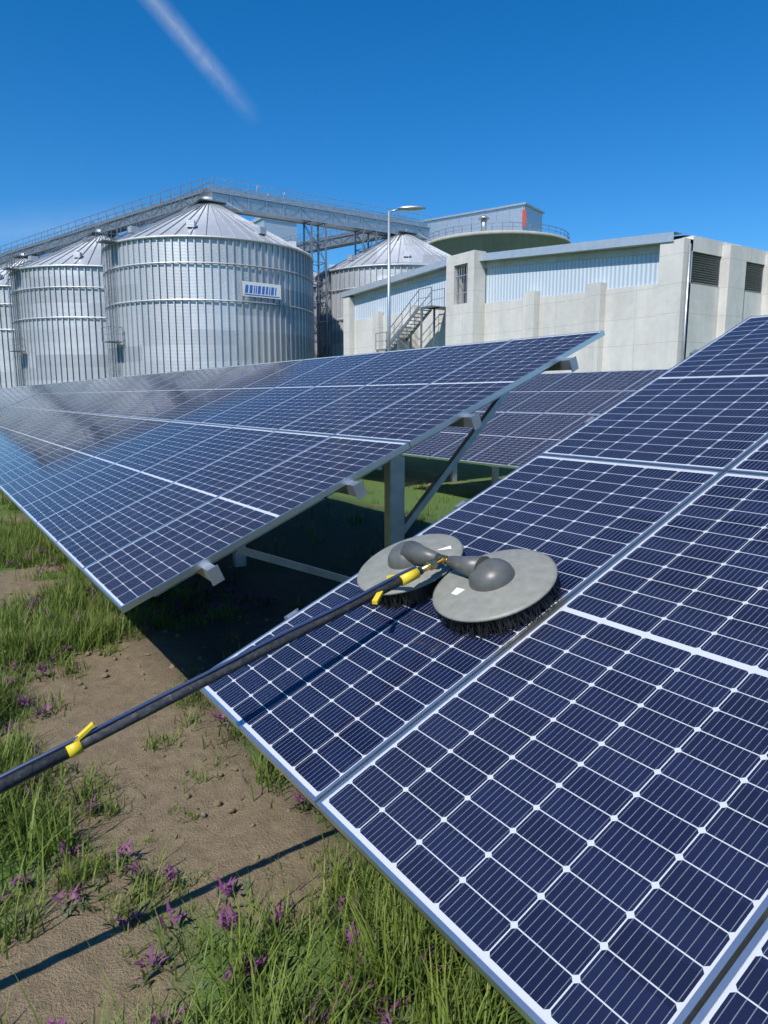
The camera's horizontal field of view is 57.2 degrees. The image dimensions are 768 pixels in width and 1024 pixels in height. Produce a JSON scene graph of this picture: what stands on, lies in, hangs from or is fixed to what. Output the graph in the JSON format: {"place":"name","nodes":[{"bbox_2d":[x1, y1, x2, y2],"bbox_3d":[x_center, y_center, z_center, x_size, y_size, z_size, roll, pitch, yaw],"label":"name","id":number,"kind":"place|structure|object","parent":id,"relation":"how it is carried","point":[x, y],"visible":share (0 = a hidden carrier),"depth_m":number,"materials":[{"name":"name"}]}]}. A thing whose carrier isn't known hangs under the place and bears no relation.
{"place":"outdoors","nodes":[
{"label":"outdoors","id":0,"kind":"place"},
{"bbox_2d":[0,382,66,409],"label":"cells","id":1,"kind":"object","parent":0,"point":[25,391],"depth_m":25.93,"materials":[{"name":"blue glass"}]},
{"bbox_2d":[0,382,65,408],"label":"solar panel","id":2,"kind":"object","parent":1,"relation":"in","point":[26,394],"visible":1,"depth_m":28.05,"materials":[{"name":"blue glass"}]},
{"bbox_2d":[0,472,527,1023],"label":"grass","id":3,"kind":"structure","parent":0,"point":[412,926],"depth_m":2.71,"materials":[{"name":"green plant"}]},
{"bbox_2d":[0,472,528,1023],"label":"ground","id":4,"kind":"structure","parent":0,"point":[56,970],"depth_m":3.28,"materials":[{"name":"soil"}]},
{"bbox_2d":[7,563,316,1007],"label":"soil clods","id":5,"kind":"object","parent":4,"relation":"on","point":[217,803],"visible":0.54,"depth_m":3.72,"materials":[{"name":"brown soil"}]},
{"bbox_2d":[0,548,445,1023],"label":"weed leaves","id":6,"kind":"object","parent":4,"relation":"on","point":[150,973],"visible":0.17,"depth_m":2.76,"materials":[{"name":"green plant"}]},
{"bbox_2d":[0,544,446,1023],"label":"purple flowers","id":7,"kind":"object","parent":4,"relation":"on","point":[230,915],"visible":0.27,"depth_m":2.67,"materials":[{"name":"purple plant"}]},
{"bbox_2d":[250,186,296,241],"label":"head house","id":8,"kind":"structure","parent":0,"point":[281,229],"depth_m":138.26,"materials":[{"name":"metal"}]},
{"bbox_2d":[0,0,767,272],"label":"sky","id":9,"kind":"structure","parent":0,"point":[611,119],"materials":[{"name":"blue"}]},
{"bbox_2d":[386,325,413,350],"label":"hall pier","id":10,"kind":"structure","parent":0,"point":[402,346],"depth_m":46.97,"materials":[{"name":"beige concrete"}]},
{"bbox_2d":[421,556,442,571],"bbox_3d":[0.183,0.207,2.739,0.122,0.056,0.038,-6,11,-33],"label":"brass hose fitting","id":11,"kind":"object","parent":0,"point":[432,564],"visible":0.92,"depth_m":2.73,"materials":[{"name":"gold metal"}]},
{"bbox_2d":[372,455,515,489],"bbox_3d":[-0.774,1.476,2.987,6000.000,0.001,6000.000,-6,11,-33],"label":"ground","id":12,"kind":"structure","parent":0,"point":[475,476],"depth_m":18.32,"materials":[{"name":"green plant"}]},
{"bbox_2d":[0,253,28,387],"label":"silo","id":13,"kind":"object","parent":12,"relation":"on","point":[8,376],"visible":0.12,"depth_m":77.25,"materials":[{"name":"silver metal"}]},
{"bbox_2d":[0,247,18,263],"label":"railing","id":14,"kind":"object","parent":13,"relation":"attached to","point":[11,254],"visible":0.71,"depth_m":82.42,"materials":[{"name":"grey metal"}]},
{"bbox_2d":[9,229,115,385],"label":"silo","id":15,"kind":"object","parent":12,"relation":"on","point":[59,306],"visible":0.51,"depth_m":65.64,"materials":[{"name":"silver metal"}]},
{"bbox_2d":[0,222,94,386],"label":"support frame","id":16,"kind":"object","parent":15,"relation":"attached to","point":[11,268],"visible":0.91,"depth_m":67.18,"materials":[{"name":"grey metal"}]},
{"bbox_2d":[101,197,313,377],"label":"silo","id":17,"kind":"object","parent":12,"relation":"on","point":[180,302],"visible":0.78,"depth_m":54.37,"materials":[{"name":"silver metal"}]},
{"bbox_2d":[95,187,200,377],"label":"silo ladder","id":18,"kind":"object","parent":17,"relation":"attached to","point":[102,241],"visible":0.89,"depth_m":55.63,"materials":[{"name":"grey metal"}]},
{"bbox_2d":[8,198,431,260],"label":"silo peak platforms","id":19,"kind":"object","parent":17,"relation":"on","point":[200,200],"visible":0.27,"depth_m":70.18,"materials":[{"name":"grey metal"}]},
{"bbox_2d":[0,178,213,264],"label":"gallery","id":20,"kind":"object","parent":19,"relation":"on","point":[186,199],"visible":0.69,"depth_m":69.57,"materials":[{"name":"grey metal"}]},
{"bbox_2d":[204,177,430,240],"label":"conveyor bridge","id":21,"kind":"structure","parent":19,"relation":"on","point":[248,203],"depth_m":65.28,"materials":[{"name":"metal"}]},
{"bbox_2d":[281,213,405,252],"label":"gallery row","id":22,"kind":"object","parent":19,"relation":"on","point":[340,239],"visible":0.13,"depth_m":77.19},
{"bbox_2d":[242,281,280,298],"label":"sign","id":23,"kind":"object","parent":17,"relation":"attached to","point":[261,290],"visible":1,"depth_m":54.90,"materials":[{"name":"white metal"}]},
{"bbox_2d":[303,221,327,357],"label":"trestle","id":24,"kind":"object","parent":12,"relation":"on","point":[319,279],"visible":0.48,"depth_m":67.00,"materials":[{"name":"grey metal"}]},
{"bbox_2d":[313,270,317,357],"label":"silo","id":25,"kind":"object","parent":12,"relation":"on","point":[315,273],"visible":0.01,"depth_m":77.56,"materials":[{"name":"silver metal"}]},
{"bbox_2d":[354,229,376,253],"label":"trestle","id":26,"kind":"object","parent":12,"relation":"on","point":[362,241],"visible":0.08,"depth_m":69.33,"materials":[{"name":"grey metal"}]},
{"bbox_2d":[154,356,578,596],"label":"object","id":27,"kind":"object","parent":12,"relation":"on","point":[396,526],"visible":0.18,"depth_m":5.33,"materials":[{"name":"grey metal"}]},
{"bbox_2d":[0,331,604,612],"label":"table frames","id":28,"kind":"structure","parent":27,"relation":"on","point":[140,599],"depth_m":5.40,"materials":[{"name":"silver metal"}]},
{"bbox_2d":[0,332,599,605],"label":"solar panel","id":29,"kind":"object","parent":28,"relation":"in","point":[129,573],"visible":0.98,"depth_m":6.39,"materials":[{"name":"blue glass"}]},
{"bbox_2d":[315,228,450,357],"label":"silo","id":30,"kind":"object","parent":12,"relation":"on","point":[408,252],"visible":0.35,"depth_m":66.94,"materials":[{"name":"silver metal"}]},
{"bbox_2d":[387,205,425,350],"bbox_3d":[0.736,-6.188,24.305,1.324,8.257,0.399,1,9,8],"label":"street lamp","id":31,"kind":"object","parent":12,"relation":"on","point":[389,302],"visible":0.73,"depth_m":24.04,"materials":[{"name":"grey metal"}]},
{"bbox_2d":[399,207,424,210],"bbox_3d":[0.918,-10.144,23.633,0.909,0.055,0.379,1,9,8],"label":"street lamp lens","id":32,"kind":"object","parent":31,"relation":"attached to","point":[411,209],"visible":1,"depth_m":23.55,"materials":[{"name":"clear glass"}]},
{"bbox_2d":[376,461,456,481],"bbox_3d":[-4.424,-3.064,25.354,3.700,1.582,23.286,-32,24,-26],"label":"support post","id":33,"kind":"object","parent":12,"relation":"on","point":[453,478],"visible":0.01,"depth_m":16.30,"materials":[{"name":"grey metal"}]},
{"bbox_2d":[426,458,498,484],"bbox_3d":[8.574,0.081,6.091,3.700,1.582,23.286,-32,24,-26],"label":"support post","id":34,"kind":"object","parent":12,"relation":"on","point":[495,474],"visible":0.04,"depth_m":15.12,"materials":[{"name":"grey metal"}]},
{"bbox_2d":[284,349,697,619],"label":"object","id":35,"kind":"object","parent":12,"relation":"on","point":[295,611],"visible":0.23,"depth_m":3.63,"materials":[{"name":"silver metal"}]},
{"bbox_2d":[0,566,423,793],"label":"brush pole","id":36,"kind":"object","parent":35,"relation":"on","point":[20,776],"visible":0.89,"depth_m":2.25,"materials":[{"name":"black metal"}]},
{"bbox_2d":[0,566,416,778],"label":"brush hose","id":37,"kind":"object","parent":36,"relation":"attached to","point":[134,709],"visible":1,"depth_m":2.27,"materials":[{"name":"rubber"}]},
{"bbox_2d":[66,568,419,757],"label":"yellow clamps","id":38,"kind":"object","parent":36,"relation":"attached to","point":[75,748],"visible":0.9,"depth_m":2.11,"materials":[{"name":"yellow plastic"}]},
{"bbox_2d":[426,230,570,255],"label":"concrete silo","id":39,"kind":"object","parent":12,"relation":"on","point":[489,241],"visible":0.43,"depth_m":111.05,"materials":[{"name":"concrete"}]},
{"bbox_2d":[424,222,569,241],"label":"guardrail","id":40,"kind":"object","parent":39,"relation":"on","point":[502,226],"visible":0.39,"depth_m":111.26,"materials":[{"name":"grey metal"}]},
{"bbox_2d":[343,235,767,372],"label":"concrete hall","id":41,"kind":"object","parent":12,"relation":"on","point":[641,326],"visible":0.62,"depth_m":34.55,"materials":[{"name":"beige concrete"}]},
{"bbox_2d":[375,287,445,351],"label":"metal staircase","id":42,"kind":"structure","parent":41,"relation":"attached to","point":[430,308],"depth_m":44.78,"materials":[{"name":"grey metal"}]},
{"bbox_2d":[355,253,659,320],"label":"corrugated wall panels","id":43,"kind":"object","parent":41,"relation":"attached to","point":[508,283],"depth_m":38.12,"materials":[{"name":"white metal"}]},
{"bbox_2d":[341,232,688,304],"bbox_3d":[27.669,-16.512,57.712,55.765,2.930,29.000,-6,11,-33],"label":"roof edge","id":44,"kind":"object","parent":41,"relation":"attached to","point":[629,242],"depth_m":37.62,"materials":[{"name":"grey metal"}]},
{"bbox_2d":[463,252,763,302],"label":"windows","id":45,"kind":"structure","parent":41,"relation":"attached to","point":[705,268],"depth_m":32.08,"materials":[{"name":"grey metal"}]},
{"bbox_2d":[681,244,691,360],"bbox_3d":[13.302,-7.446,31.261,0.110,8.500,0.105,-6,11,-33],"label":"downpipe","id":46,"kind":"object","parent":41,"relation":"attached to","point":[686,301],"visible":0.66,"depth_m":30.94,"materials":[{"name":"grey metal"}]},
{"bbox_2d":[369,550,563,639],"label":"brush bristles","id":47,"kind":"object","parent":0,"point":[500,626],"visible":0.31,"depth_m":2.47},
{"bbox_2d":[357,534,557,622],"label":"brush discs","id":48,"kind":"object","parent":47,"relation":"on","point":[532,582],"visible":0.62,"depth_m":2.60,"materials":[{"name":"grey plastic"}]},
{"bbox_2d":[388,541,514,591],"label":"brush hubs","id":49,"kind":"object","parent":48,"relation":"on","point":[484,573],"visible":1,"depth_m":2.61,"materials":[{"name":"grey plastic"}]},
{"bbox_2d":[436,554,448,564],"bbox_3d":[0.236,0.187,2.771,0.038,0.031,0.131,-32,24,-26],"label":"hose connector","id":50,"kind":"object","parent":49,"relation":"attached to","point":[444,557],"visible":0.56,"depth_m":2.76,"materials":[{"name":"gold metal"}]},
{"bbox_2d":[438,546,464,594],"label":"labels","id":51,"kind":"object","parent":48,"relation":"attached to","point":[456,591],"visible":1,"depth_m":2.61,"materials":[{"name":"white paper"}]},
{"bbox_2d":[419,202,544,241],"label":"rooftop building","id":52,"kind":"structure","parent":0,"point":[506,213],"depth_m":118.63,"materials":[{"name":"grey metal"}]},
{"bbox_2d":[522,209,526,226],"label":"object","id":53,"kind":"object","parent":52,"relation":"attached to","point":[524,213],"visible":1,"depth_m":114.42,"materials":[{"name":"red paint"}]},
{"bbox_2d":[200,315,767,1023],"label":"table frames","id":54,"kind":"structure","parent":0,"point":[708,993],"depth_m":2.05,"materials":[{"name":"silver metal"}]},
{"bbox_2d":[204,316,767,1023],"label":"solar panel","id":55,"kind":"object","parent":54,"relation":"in","point":[558,816],"visible":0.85,"depth_m":2.00,"materials":[{"name":"blue glass"}]},
{"bbox_2d":[401,369,658,468],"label":"table frames","id":56,"kind":"structure","parent":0,"point":[479,463],"depth_m":13.27,"materials":[{"name":"silver metal"}]},
{"bbox_2d":[403,369,668,466],"bbox_3d":[8.308,-0.636,5.794,4.186,0.001,23.066,-32,24,-26],"label":"solar panel","id":57,"kind":"object","parent":56,"relation":"in","point":[516,444],"visible":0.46,"depth_m":13.53,"materials":[{"name":"blue glass"}]}
]}

